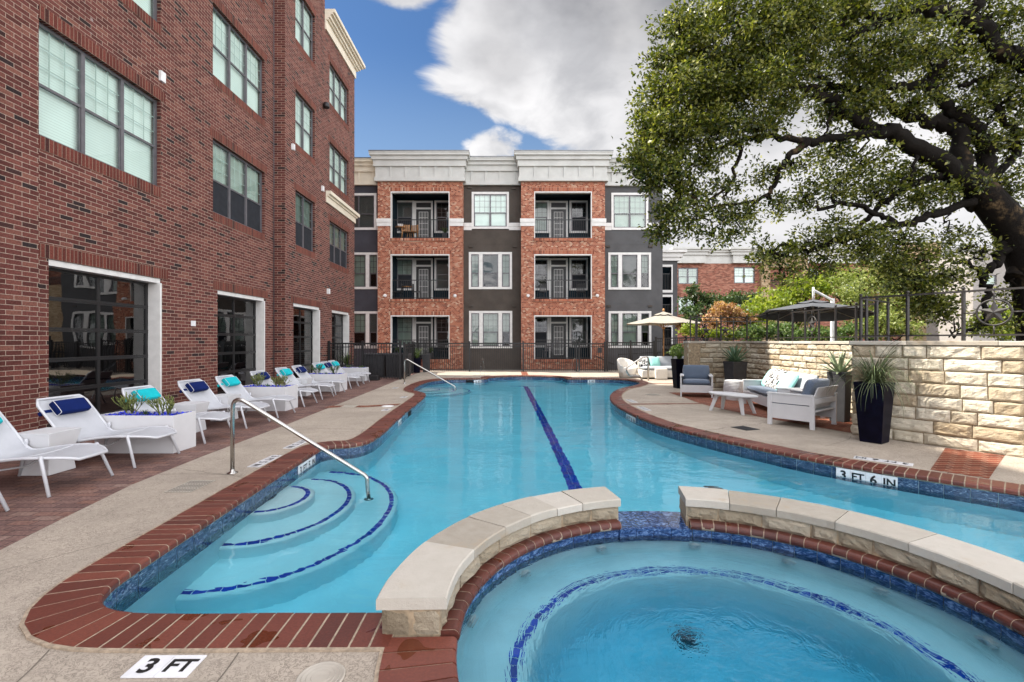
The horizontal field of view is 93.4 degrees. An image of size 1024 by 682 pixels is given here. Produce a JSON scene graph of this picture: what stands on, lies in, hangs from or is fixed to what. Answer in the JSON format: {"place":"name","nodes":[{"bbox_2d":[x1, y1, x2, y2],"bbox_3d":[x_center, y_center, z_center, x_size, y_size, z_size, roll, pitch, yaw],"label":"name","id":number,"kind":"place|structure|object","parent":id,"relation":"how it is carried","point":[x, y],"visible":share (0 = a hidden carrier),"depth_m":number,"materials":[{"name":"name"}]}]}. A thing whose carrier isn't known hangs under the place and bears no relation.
{"place":"outdoors","nodes":[
{"label":"outdoors","id":0,"kind":"place"},
{"bbox_2d":[0,370,422,549],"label":"brick paving","id":1,"kind":"structure","parent":0,"point":[84,483],"depth_m":5.65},
{"bbox_2d":[19,427,81,475],"bbox_3d":[-5.500,1.305,5.720,0.424,0.490,0.424,0,0,0],"label":"side table","id":2,"kind":"object","parent":1,"relation":"on","point":[46,437],"visible":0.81,"depth_m":5.59,"materials":[{"name":"white paint"}]},
{"bbox_2d":[0,411,113,497],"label":"sun lounger","id":3,"kind":"object","parent":1,"relation":"on","point":[14,446],"visible":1,"depth_m":5.32,"materials":[{"name":"white"}]},
{"bbox_2d":[36,394,179,467],"bbox_3d":[-5.197,1.137,6.278,1.448,0.837,0.801,0,0,1],"label":"sun lounger","id":4,"kind":"object","parent":1,"relation":"on","point":[76,410],"visible":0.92,"depth_m":6.29,"materials":[{"name":"white"}]},
{"bbox_2d":[94,410,195,452],"bbox_3d":[-5.214,1.280,6.890,1.102,0.540,0.470,0,0,1],"label":"planter box","id":5,"kind":"object","parent":1,"relation":"on","point":[182,424],"visible":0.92,"depth_m":6.66,"materials":[{"name":"white paint"}]},
{"bbox_2d":[111,389,149,413],"bbox_3d":[-5.465,0.916,6.850,0.466,0.435,0.364,0,0,25],"label":"pencil plant","id":6,"kind":"object","parent":5,"relation":"in","point":[129,400],"visible":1,"depth_m":6.86,"materials":[{"name":"green plant"}]},
{"bbox_2d":[145,394,174,414],"bbox_3d":[-4.972,0.949,6.807,0.346,0.372,0.416,0,0,-37],"label":"pencil plant","id":7,"kind":"object","parent":5,"relation":"in","point":[169,408],"visible":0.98,"depth_m":6.82,"materials":[{"name":"green plant"}]},
{"bbox_2d":[121,385,229,443],"bbox_3d":[-5.237,1.137,7.650,1.448,0.837,0.801,0,0,-1],"label":"sun lounger","id":8,"kind":"object","parent":1,"relation":"on","point":[150,391],"visible":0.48,"depth_m":7.61,"materials":[{"name":"white"}]},
{"bbox_2d":[0,0,365,432],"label":"brick apartment building","id":9,"kind":"structure","parent":1,"relation":"on","point":[176,190],"depth_m":10.99,"materials":[{"name":"red brick"}]},
{"bbox_2d":[39,22,156,185],"bbox_3d":[-7.958,-4.365,9.320,0.144,1.930,2.800,0,0,0],"label":"window","id":10,"kind":"structure","parent":9,"relation":"in","point":[85,107],"depth_m":9.19,"materials":[{"name":"glass"}]},
{"bbox_2d":[49,267,147,426],"bbox_3d":[-8.059,0.135,9.387,0.058,2.830,2.526,0,0,0],"label":"garage door","id":11,"kind":"structure","parent":9,"relation":"in","point":[98,347],"depth_m":9.35,"materials":[{"name":"glass"}]},
{"bbox_2d":[133,0,156,21],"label":"window","id":12,"kind":"structure","parent":9,"relation":"in","point":[149,6],"depth_m":10.63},
{"bbox_2d":[218,295,255,393],"bbox_3d":[-8.059,0.150,13.957,0.058,2.800,2.346,0,0,0],"label":"garage door","id":13,"kind":"structure","parent":9,"relation":"in","point":[236,316],"depth_m":14.11,"materials":[{"name":"glass"}]},
{"bbox_2d":[213,140,261,232],"bbox_3d":[-7.958,-4.340,13.900,0.144,1.940,2.640,0,0,0],"label":"window","id":14,"kind":"structure","parent":9,"relation":"in","point":[235,182],"depth_m":13.91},
{"bbox_2d":[213,6,261,117],"bbox_3d":[-7.958,-7.900,13.900,0.144,1.900,2.640,0,0,0],"label":"window","id":15,"kind":"structure","parent":9,"relation":"in","point":[236,66],"depth_m":13.94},
{"bbox_2d":[293,307,312,377],"bbox_3d":[-7.689,0.180,17.477,0.058,2.740,2.146,0,0,0],"label":"garage door","id":16,"kind":"structure","parent":9,"relation":"in","point":[302,318],"depth_m":17.72,"materials":[{"name":"glass"}]},
{"bbox_2d":[295,191,312,251],"bbox_3d":[-7.588,-4.255,17.375,0.144,1.890,1.650,0,0,0],"label":"window","id":17,"kind":"structure","parent":9,"relation":"in","point":[303,232],"depth_m":17.39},
{"bbox_2d":[295,91,312,157],"bbox_3d":[-7.588,-7.740,17.375,0.144,1.860,1.650,0,0,0],"label":"window","id":18,"kind":"structure","parent":9,"relation":"in","point":[302,114],"depth_m":17.39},
{"bbox_2d":[295,0,312,60],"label":"window","id":19,"kind":"structure","parent":9,"relation":"in","point":[302,18],"depth_m":17.39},
{"bbox_2d":[332,313,342,365],"bbox_3d":[-7.689,0.185,20.892,0.058,2.730,1.976,0,0,0],"label":"garage door","id":20,"kind":"structure","parent":9,"relation":"in","point":[337,319],"depth_m":21.26,"materials":[{"name":"glass"}]},
{"bbox_2d":[330,222,346,268],"bbox_3d":[-7.588,-4.085,20.800,0.144,1.670,2.300,0,0,0],"label":"window","id":21,"kind":"structure","parent":9,"relation":"in","point":[338,256],"depth_m":21.04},
{"bbox_2d":[330,144,346,194],"bbox_3d":[-7.588,-7.340,20.800,0.144,1.620,2.300,0,0,0],"label":"window","id":22,"kind":"structure","parent":9,"relation":"in","point":[337,167],"depth_m":21.06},
{"bbox_2d":[330,66,346,123],"bbox_3d":[-7.588,-10.570,20.800,0.144,1.680,2.300,0,0,0],"label":"window","id":23,"kind":"structure","parent":9,"relation":"in","point":[337,95],"depth_m":21.06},
{"bbox_2d":[173,401,209,432],"bbox_3d":[-5.520,1.305,8.280,0.424,0.490,0.424,0,0,-4],"label":"side table","id":24,"kind":"object","parent":1,"relation":"on","point":[199,406],"visible":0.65,"depth_m":8.19,"materials":[{"name":"white paint"}]},
{"bbox_2d":[177,379,269,428],"bbox_3d":[-5.287,1.137,8.936,1.448,0.837,0.801,0,0,1],"label":"sun lounger","id":25,"kind":"object","parent":1,"relation":"on","point":[196,390],"visible":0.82,"depth_m":8.94,"materials":[{"name":"white"}]},
{"bbox_2d":[210,394,240,420],"bbox_3d":[-5.660,1.305,9.500,0.424,0.490,0.424,0,0,3],"label":"side table","id":26,"kind":"object","parent":1,"relation":"on","point":[227,399],"visible":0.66,"depth_m":9.36,"materials":[{"name":"white paint"}]},
{"bbox_2d":[215,375,295,417],"bbox_3d":[-5.307,1.137,10.074,1.448,0.837,0.801,0,0,-1],"label":"sun lounger","id":27,"kind":"object","parent":1,"relation":"on","point":[229,384],"visible":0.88,"depth_m":10.08,"materials":[{"name":"white"}]},
{"bbox_2d":[237,384,297,410],"bbox_3d":[-5.559,1.272,10.980,1.102,0.555,0.620,0,0,1],"label":"planter box","id":28,"kind":"object","parent":1,"relation":"on","point":[262,390],"visible":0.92,"depth_m":10.67,"materials":[{"name":"white paint"}]},
{"bbox_2d":[249,372,265,385],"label":"pencil plant","id":29,"kind":"object","parent":28,"relation":"in","point":[257,378],"visible":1,"depth_m":11.00,"materials":[{"name":"green plant"}]},
{"bbox_2d":[270,375,290,386],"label":"pencil plant","id":30,"kind":"object","parent":28,"relation":"in","point":[280,381],"visible":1,"depth_m":10.96,"materials":[{"name":"green plant"}]},
{"bbox_2d":[250,370,318,406],"bbox_3d":[-5.477,1.137,11.688,1.448,0.837,0.801,0,0,-1],"label":"sun lounger","id":31,"kind":"object","parent":1,"relation":"on","point":[267,379],"visible":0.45,"depth_m":11.73,"materials":[{"name":"white"}]},
{"bbox_2d":[296,378,312,395],"bbox_3d":[-5.950,1.305,13.720,0.424,0.490,0.424,0,0,-2],"label":"side table","id":32,"kind":"object","parent":1,"relation":"on","point":[305,381],"visible":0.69,"depth_m":13.56,"materials":[{"name":"white paint"}]},
{"bbox_2d":[275,367,334,399],"bbox_3d":[-5.597,1.137,13.130,1.448,0.837,0.801,0,0,1],"label":"sun lounger","id":33,"kind":"object","parent":1,"relation":"on","point":[286,372],"visible":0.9,"depth_m":13.13,"materials":[{"name":"white"}]},
{"bbox_2d":[291,365,345,394],"bbox_3d":[-5.677,1.137,14.272,1.448,0.837,0.801,0,0,-1],"label":"sun lounger","id":34,"kind":"object","parent":1,"relation":"on","point":[300,371],"visible":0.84,"depth_m":14.22,"materials":[{"name":"white"}]},
{"bbox_2d":[308,372,346,391],"bbox_3d":[-5.829,1.272,15.120,1.102,0.555,0.660,0,0,1],"label":"planter box","id":35,"kind":"object","parent":1,"relation":"on","point":[328,376],"visible":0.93,"depth_m":14.79,"materials":[{"name":"white paint"}]},
{"bbox_2d":[312,362,360,388],"bbox_3d":[-5.817,1.137,16.056,1.448,0.837,0.801,0,0,1],"label":"sun lounger","id":36,"kind":"object","parent":1,"relation":"on","point":[323,369],"visible":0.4,"depth_m":16.11,"materials":[{"name":"white"}]},
{"bbox_2d":[320,361,365,385],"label":"sun lounger","id":37,"kind":"object","parent":1,"relation":"on","point":[328,365],"visible":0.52,"depth_m":17.00,"materials":[{"name":"white"}]},
{"bbox_2d":[328,360,370,383],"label":"sun lounger","id":38,"kind":"object","parent":1,"relation":"on","point":[335,363],"visible":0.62,"depth_m":18.01,"materials":[{"name":"white"}]},
{"bbox_2d":[341,367,368,380],"bbox_3d":[-6.159,1.280,18.850,0.983,0.540,0.500,0,0,1],"label":"planter box","id":39,"kind":"object","parent":1,"relation":"on","point":[354,369],"visible":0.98,"depth_m":18.60,"materials":[{"name":"white paint"}]},
{"bbox_2d":[328,341,401,379],"bbox_3d":[-5.930,0.767,19.420,2.957,1.565,0.097,0,0,0],"label":"picket fence","id":40,"kind":"object","parent":1,"relation":"on","point":[362,343],"visible":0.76,"depth_m":19.41,"materials":[{"name":"black metal"}]},
{"bbox_2d":[364,353,385,376],"bbox_3d":[-6.000,1.040,21.200,0.960,1.020,0.960,0,0,0],"label":"storage bin","id":41,"kind":"object","parent":1,"relation":"on","point":[383,364],"visible":0.43,"depth_m":20.75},
{"bbox_2d":[385,353,411,376],"bbox_3d":[-4.980,1.040,21.200,0.960,1.020,0.960,0,0,0],"label":"storage bin","id":42,"kind":"object","parent":1,"relation":"on","point":[410,354],"visible":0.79,"depth_m":20.75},
{"bbox_2d":[403,342,415,378],"bbox_3d":[-4.627,0.797,21.977,0.134,1.505,4.990,0,0,-7],"label":"side fence","id":43,"kind":"object","parent":1,"relation":"on","point":[408,347],"visible":0.84,"depth_m":21.09,"materials":[{"name":"black metal"}]},
{"bbox_2d":[414,358,420,372],"bbox_3d":[-4.660,1.190,23.600,0.400,0.720,0.400,0,0,-5],"label":"tall planter","id":44,"kind":"object","parent":1,"relation":"on","point":[416,367],"visible":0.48,"depth_m":23.43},
{"bbox_2d":[0,370,1023,681],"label":"pool deck","id":45,"kind":"structure","parent":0,"point":[36,566],"depth_m":4.54,"materials":[{"name":"concrete"}]},
{"bbox_2d":[120,655,206,677],"bbox_3d":[-1.648,1.544,2.292,0.302,0.008,0.152,0,0,-1],"label":"depth marker","id":46,"kind":"object","parent":45,"relation":"on","point":[165,666],"visible":1,"depth_m":2.29,"materials":[{"name":"white tile"}]},
{"bbox_2d":[165,480,215,491],"bbox_3d":[-3.420,1.545,5.140,0.272,0.006,0.420,0,0,0],"label":"drain grate","id":47,"kind":"object","parent":45,"relation":"on","point":[191,486],"visible":1,"depth_m":5.13,"materials":[{"name":"beige plastic"}]},
{"bbox_2d":[247,455,281,466],"bbox_3d":[-3.170,1.544,6.220,0.152,0.008,0.606,0,0,1],"label":"depth marker","id":48,"kind":"object","parent":45,"relation":"on","point":[260,463],"visible":1,"depth_m":6.17,"materials":[{"name":"white tile"}]},
{"bbox_2d":[227,398,369,486],"bbox_3d":[-2.480,1.418,5.660,1.720,1.506,0.120,0,0,0],"label":"handrail","id":49,"kind":"object","parent":45,"relation":"on","point":[286,427],"visible":0.79,"depth_m":5.64,"materials":[{"name":"silver metal"}]},
{"bbox_2d":[295,661,345,681],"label":"skimmer lid","id":50,"kind":"object","parent":45,"relation":"on","point":[329,671],"visible":1,"depth_m":2.24,"materials":[{"name":"beige plastic"}]},
{"bbox_2d":[422,354,430,371],"bbox_3d":[-4.280,1.100,24.100,0.400,0.900,0.400,0,0,0],"label":"tall planter","id":51,"kind":"object","parent":45,"relation":"on","point":[426,359],"visible":0.97,"depth_m":23.93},
{"bbox_2d":[412,341,577,371],"bbox_3d":[-0.885,0.777,24.550,8.427,1.545,0.097,0,0,0],"label":"picket fence","id":52,"kind":"object","parent":45,"relation":"on","point":[498,346],"visible":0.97,"depth_m":24.54,"materials":[{"name":"black metal"}]},
{"bbox_2d":[19,375,1023,681],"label":"swimming pool","id":53,"kind":"structure","parent":45,"relation":"in","point":[73,613],"depth_m":3.01,"materials":[{"name":"paint"}]},
{"bbox_2d":[298,455,314,473],"bbox_3d":[-2.753,1.680,6.484,0.009,0.152,0.606,0,0,-3],"label":"depth marker","id":54,"kind":"object","parent":53,"relation":"attached to","point":[306,464],"visible":0.79,"depth_m":6.45,"materials":[{"name":"white tile"}]},
{"bbox_2d":[403,359,455,387],"bbox_3d":[-2.975,1.410,17.500,1.970,1.521,0.120,0,0,0],"label":"handrail","id":55,"kind":"object","parent":53,"relation":"on","point":[424,369],"visible":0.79,"depth_m":17.48,"materials":[{"name":"silver metal"}]},
{"bbox_2d":[376,487,620,636],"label":"stone seat wall","id":56,"kind":"structure","parent":53,"relation":"on","point":[426,581],"depth_m":3.17,"materials":[{"name":"stone"}]},
{"bbox_2d":[112,379,1023,613],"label":"pool water","id":57,"kind":"structure","parent":53,"relation":"in","point":[328,535],"depth_m":5.43,"materials":[{"name":"liquid"}]},
{"bbox_2d":[440,511,1023,646],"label":"hot tub","id":58,"kind":"object","parent":53,"relation":"in","point":[1002,621],"visible":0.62,"depth_m":3.52,"materials":[{"name":"brick"}]},
{"bbox_2d":[457,535,1023,681],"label":"hot tub water","id":59,"kind":"structure","parent":58,"relation":"in","point":[671,608],"depth_m":2.80,"materials":[{"name":"liquid"}]},
{"bbox_2d":[678,486,1023,617],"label":"stone seat wall","id":60,"kind":"structure","parent":53,"relation":"on","point":[996,578],"depth_m":3.44,"materials":[{"name":"stone"}]},
{"bbox_2d":[836,467,897,485],"bbox_3d":[4.320,1.680,5.893,0.009,0.155,0.618,0,0,-42],"label":"depth marker","id":61,"kind":"object","parent":53,"relation":"attached to","point":[871,477],"visible":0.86,"depth_m":5.88,"materials":[{"name":"white tile"}]},
{"bbox_2d":[578,341,605,371],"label":"pool gate","id":62,"kind":"structure","parent":45,"relation":"on","point":[599,349],"depth_m":24.53,"materials":[{"name":"black metal"}]},
{"bbox_2d":[617,358,637,377],"bbox_3d":[4.903,1.130,20.586,0.878,0.800,0.800,0,0,-25],"label":"tub chair","id":63,"kind":"object","parent":45,"relation":"on","point":[623,364],"visible":0.82,"depth_m":20.44,"materials":[{"name":"white wicker"}]},
{"bbox_2d":[606,340,654,371],"bbox_3d":[6.050,0.757,24.600,2.503,1.585,0.101,0,0,-2],"label":"picket fence","id":64,"kind":"object","parent":45,"relation":"on","point":[631,345],"visible":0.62,"depth_m":24.57,"materials":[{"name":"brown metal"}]},
{"bbox_2d":[626,356,648,380],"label":"grab rails","id":65,"kind":"object","parent":45,"relation":"on","point":[631,364],"visible":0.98,"depth_m":18.93,"materials":[{"name":"silver metal"}]},
{"bbox_2d":[638,356,683,378],"bbox_3d":[6.450,1.094,20.000,2.300,0.912,0.840,0,0,2],"label":"wicker sofa","id":66,"kind":"object","parent":45,"relation":"on","point":[665,361],"visible":0.38,"depth_m":19.69,"materials":[{"name":"grey fabric"}]},
{"bbox_2d":[649,357,659,365],"bbox_3d":[5.931,0.870,20.038,0.440,0.440,0.170,0,-24,-3],"label":"throw pillow","id":67,"kind":"object","parent":66,"relation":"on","point":[654,361],"visible":0.8,"depth_m":19.97,"materials":[{"name":"green fabric"}]},
{"bbox_2d":[654,368,667,378],"bbox_3d":[6.020,1.320,19.550,0.440,0.420,0.440,0,0,0],"label":"ottoman","id":68,"kind":"object","parent":45,"relation":"on","point":[661,373],"visible":1,"depth_m":19.33,"materials":[{"name":"fabric"}]},
{"bbox_2d":[627,308,702,355],"bbox_3d":[6.600,0.065,21.000,3.104,2.970,3.104,0,0,14],"label":"patio umbrella","id":69,"kind":"object","parent":45,"relation":"on","point":[663,319],"visible":0.79,"depth_m":20.54,"materials":[{"name":"beige fabric"}]},
{"bbox_2d":[671,359,683,387],"bbox_3d":[5.520,1.070,15.900,0.420,0.960,0.420,0,0,-5],"label":"tall planter","id":70,"kind":"object","parent":45,"relation":"on","point":[677,366],"visible":0.62,"depth_m":15.73,"materials":[{"name":"ceramic"}]},
{"bbox_2d":[664,343,683,357],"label":"green shrub","id":71,"kind":"object","parent":70,"relation":"in","point":[672,350],"visible":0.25,"depth_m":22.76,"materials":[{"name":"green plant"}]},
{"bbox_2d":[708,391,757,414],"bbox_3d":[4.800,1.349,10.520,0.570,0.402,1.160,0,0,-29],"label":"coffee table","id":72,"kind":"object","parent":45,"relation":"on","point":[739,396],"visible":1,"depth_m":10.35,"materials":[{"name":"white paint"}]},
{"bbox_2d":[683,341,851,416],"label":"stone wall","id":73,"kind":"structure","parent":45,"relation":"on","point":[764,358],"depth_m":13.16,"materials":[{"name":"stone"}]},
{"bbox_2d":[690,302,874,340],"bbox_3d":[6.280,-0.396,11.980,1.772,0.792,5.412,0,0,0],"label":"terrace fence","id":74,"kind":"object","parent":73,"relation":"on","point":[812,323],"visible":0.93,"depth_m":11.63,"materials":[{"name":"brown metal"}]},
{"bbox_2d":[853,381,894,443],"bbox_3d":[5.570,1.090,7.420,0.410,0.920,0.410,0,0,-34],"label":"tall planter","id":75,"kind":"object","parent":45,"relation":"on","point":[874,415],"visible":0.83,"depth_m":7.30,"materials":[{"name":"ceramic"}]},
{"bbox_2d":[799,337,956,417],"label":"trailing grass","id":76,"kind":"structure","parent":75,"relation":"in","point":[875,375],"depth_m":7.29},
{"bbox_2d":[853,456,912,465],"bbox_3d":[4.780,1.544,6.220,0.606,0.008,0.152,0,0,43],"label":"depth marker","id":77,"kind":"object","parent":45,"relation":"on","point":[885,461],"visible":1,"depth_m":6.22,"materials":[{"name":"white tile"}]},
{"bbox_2d":[849,341,1023,457],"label":"stone wall","id":78,"kind":"structure","parent":45,"relation":"on","point":[979,406],"depth_m":6.93,"materials":[{"name":"stone"}]},
{"bbox_2d":[859,287,1023,340],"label":"terrace fence","id":79,"kind":"object","parent":78,"relation":"on","point":[993,311],"visible":0.98,"depth_m":7.25,"materials":[{"name":"brown metal"}]},
{"bbox_2d":[930,448,1004,478],"bbox_3d":[5.813,1.546,6.197,1.709,0.001,0.603,0,0,-40],"label":"brick band","id":80,"kind":"object","parent":45,"relation":"on","point":[972,463],"visible":1,"depth_m":6.14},
{"bbox_2d":[325,0,1023,251],"label":"sky","id":81,"kind":"structure","parent":0,"point":[480,77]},
{"bbox_2d":[669,392,851,432],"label":"brick paving","id":82,"kind":"structure","parent":0,"point":[730,405],"depth_m":10.88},
{"bbox_2d":[680,365,712,397],"bbox_3d":[5.206,1.119,13.637,0.850,0.862,0.881,0,0,20],"label":"lounge armchair","id":83,"kind":"object","parent":82,"relation":"on","point":[697,378],"visible":0.97,"depth_m":13.39,"materials":[{"name":"white paint"}]},
{"bbox_2d":[723,379,742,400],"bbox_3d":[5.860,1.290,12.720,0.536,0.520,0.536,0,0,0],"label":"drum table","id":84,"kind":"object","parent":82,"relation":"on","point":[732,385],"visible":0.56,"depth_m":12.52,"materials":[{"name":"white paint"}]},
{"bbox_2d":[723,361,747,379],"bbox_3d":[6.360,1.065,13.750,0.460,0.970,0.460,0,0,-12],"label":"tall planter","id":85,"kind":"object","parent":82,"relation":"on","point":[735,370],"visible":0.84,"depth_m":13.56,"materials":[{"name":"plastic"}]},
{"bbox_2d":[719,345,750,361],"bbox_3d":[6.380,0.357,13.739,0.783,0.528,0.793,0,0,-41],"label":"agave","id":86,"kind":"object","parent":85,"relation":"in","point":[734,355],"visible":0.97,"depth_m":13.66,"materials":[{"name":"green plant"}]},
{"bbox_2d":[742,371,824,418],"bbox_3d":[5.998,1.119,10.777,0.941,0.862,2.250,0,0,9],"label":"lounge sofa","id":87,"kind":"object","parent":82,"relation":"on","point":[755,387],"visible":0.41,"depth_m":10.74,"materials":[{"name":"white paint"}]},
{"bbox_2d":[765,369,782,387],"bbox_3d":[6.072,0.870,11.170,0.170,0.500,0.500,26,2,4],"label":"throw pillow","id":88,"kind":"object","parent":87,"relation":"on","point":[773,373],"visible":0.56,"depth_m":11.14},
{"bbox_2d":[771,370,789,388],"bbox_3d":[6.000,0.880,10.777,0.170,0.500,0.500,29,6,11],"label":"throw pillow","id":89,"kind":"object","parent":87,"relation":"on","point":[779,376],"visible":0.55,"depth_m":10.72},
{"bbox_2d":[776,373,798,389],"bbox_3d":[5.914,0.900,10.365,0.170,0.480,0.480,32,1,1],"label":"throw pillow","id":90,"kind":"object","parent":87,"relation":"on","point":[788,380],"visible":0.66,"depth_m":10.23,"materials":[{"name":"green fabric"}]},
{"bbox_2d":[767,378,837,429],"bbox_3d":[5.401,1.119,8.955,0.960,0.862,0.861,0,0,-36],"label":"lounge armchair","id":91,"kind":"object","parent":82,"relation":"on","point":[804,405],"visible":0.98,"depth_m":8.70,"materials":[{"name":"white paint"}]},
{"bbox_2d":[827,371,851,421],"bbox_3d":[6.330,1.070,9.320,0.330,0.960,0.330,0,0,-35],"label":"tall planter","id":92,"kind":"object","parent":82,"relation":"on","point":[843,403],"visible":0.61,"depth_m":9.19,"materials":[{"name":"plastic"}]},
{"bbox_2d":[817,351,851,374],"bbox_3d":[6.354,0.422,9.324,0.810,0.510,0.807,0,0,0],"label":"agave","id":93,"kind":"object","parent":92,"relation":"in","point":[833,362],"visible":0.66,"depth_m":9.26,"materials":[{"name":"green plant"}]},
{"bbox_2d":[670,242,994,347],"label":"brick apartment building","id":94,"kind":"structure","parent":0,"point":[724,270],"depth_m":45.00,"materials":[{"name":"brick"}]},
{"bbox_2d":[678,268,697,283],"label":"window","id":95,"kind":"structure","parent":94,"relation":"in","point":[685,275],"depth_m":45.17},
{"bbox_2d":[734,267,754,282],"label":"window","id":96,"kind":"structure","parent":94,"relation":"in","point":[739,272],"depth_m":45.17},
{"label":"ground","id":97,"kind":"structure","parent":0,"visible":0},
{"bbox_2d":[354,150,662,369],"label":"apartment building","id":98,"kind":"structure","parent":97,"relation":"on","point":[523,225],"depth_m":26.17,"materials":[{"name":"red brick"}]},
{"bbox_2d":[663,249,686,358],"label":"stair wing","id":99,"kind":"structure","parent":97,"relation":"on","point":[671,257],"depth_m":30.00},
{"bbox_2d":[925,250,1015,340],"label":"stucco building","id":100,"kind":"structure","parent":97,"relation":"on","point":[932,328],"depth_m":40.31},
{"label":"terrace","id":101,"kind":"structure","parent":0,"visible":0},
{"bbox_2d":[655,336,719,356],"bbox_3d":[8.975,0.532,24.650,3.347,1.735,0.097,0,0,0],"label":"picket fence","id":102,"kind":"object","parent":101,"relation":"on","point":[675,340],"visible":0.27,"depth_m":24.63,"materials":[{"name":"brown metal"}]},
{"bbox_2d":[675,322,751,340],"bbox_3d":[7.454,-0.250,17.820,2.916,0.978,1.388,0,0,0],"label":"light shrub","id":103,"kind":"object","parent":101,"relation":"on","point":[684,328],"visible":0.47,"depth_m":17.66,"materials":[{"name":"green plant"}]},
{"bbox_2d":[674,281,765,340],"bbox_3d":[9.139,-1.208,21.675,4.455,2.888,2.211,0,0,-25],"label":"dark tree","id":104,"kind":"object","parent":101,"relation":"on","point":[694,295],"visible":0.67,"depth_m":21.39,"materials":[{"name":"green plant"}]},
{"bbox_2d":[700,300,757,340],"bbox_3d":[8.255,-0.682,18.562,2.191,1.810,1.417,0,0,0],"label":"orange tree","id":105,"kind":"object","parent":101,"relation":"on","point":[719,308],"visible":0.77,"depth_m":18.24,"materials":[{"name":"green plant"}]},
{"bbox_2d":[695,319,765,340],"bbox_3d":[7.825,-0.291,17.200,2.602,0.962,0.090,0,0,0],"label":"terrace fence","id":106,"kind":"object","parent":101,"relation":"on","point":[706,330],"visible":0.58,"depth_m":17.19,"materials":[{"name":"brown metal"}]},
{"bbox_2d":[737,259,868,336],"bbox_3d":[11.085,-1.526,18.861,5.157,3.564,2.835,0,0,0],"label":"yellow tree","id":107,"kind":"object","parent":101,"relation":"on","point":[789,298],"visible":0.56,"depth_m":18.51,"materials":[{"name":"green plant"}]},
{"bbox_2d":[729,320,883,340],"bbox_3d":[9.609,-0.203,15.787,4.784,0.990,1.902,0,0,6],"label":"green shrub","id":108,"kind":"object","parent":101,"relation":"on","point":[758,332],"visible":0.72,"depth_m":15.67,"materials":[{"name":"green plant"}]},
{"bbox_2d":[755,287,873,340],"bbox_3d":[8.266,-0.630,13.107,3.068,1.640,2.987,0,0,0],"label":"cantilever umbrella","id":109,"kind":"object","parent":101,"relation":"on","point":[847,313],"visible":0.82,"depth_m":13.37,"materials":[{"name":"black fabric"}]},
{"bbox_2d":[608,0,1023,345],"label":"live oak tree","id":110,"kind":"object","parent":101,"relation":"on","point":[992,203],"visible":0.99,"depth_m":8.74,"materials":[{"name":"green plant"}]},
{"bbox_2d":[823,261,927,340],"bbox_3d":[13.011,-1.449,17.303,3.464,3.415,3.480,0,0,20],"label":"olive tree","id":111,"kind":"object","parent":101,"relation":"on","point":[849,296],"visible":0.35,"depth_m":17.01,"materials":[{"name":"green plant"}]},
{"bbox_2d":[851,310,930,340],"bbox_3d":[10.514,-0.351,13.455,1.753,1.127,1.329,0,0,35],"label":"green shrub","id":112,"kind":"object","parent":101,"relation":"on","point":[896,327],"visible":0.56,"depth_m":13.29,"materials":[{"name":"green plant"}]},
{"bbox_2d":[959,303,1015,340],"bbox_3d":[10.929,-0.323,10.784,1.633,1.117,1.129,0,0,0],"label":"yellow shrub","id":113,"kind":"object","parent":101,"relation":"on","point":[1011,331],"visible":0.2,"depth_m":10.67,"materials":[{"name":"green plant"}]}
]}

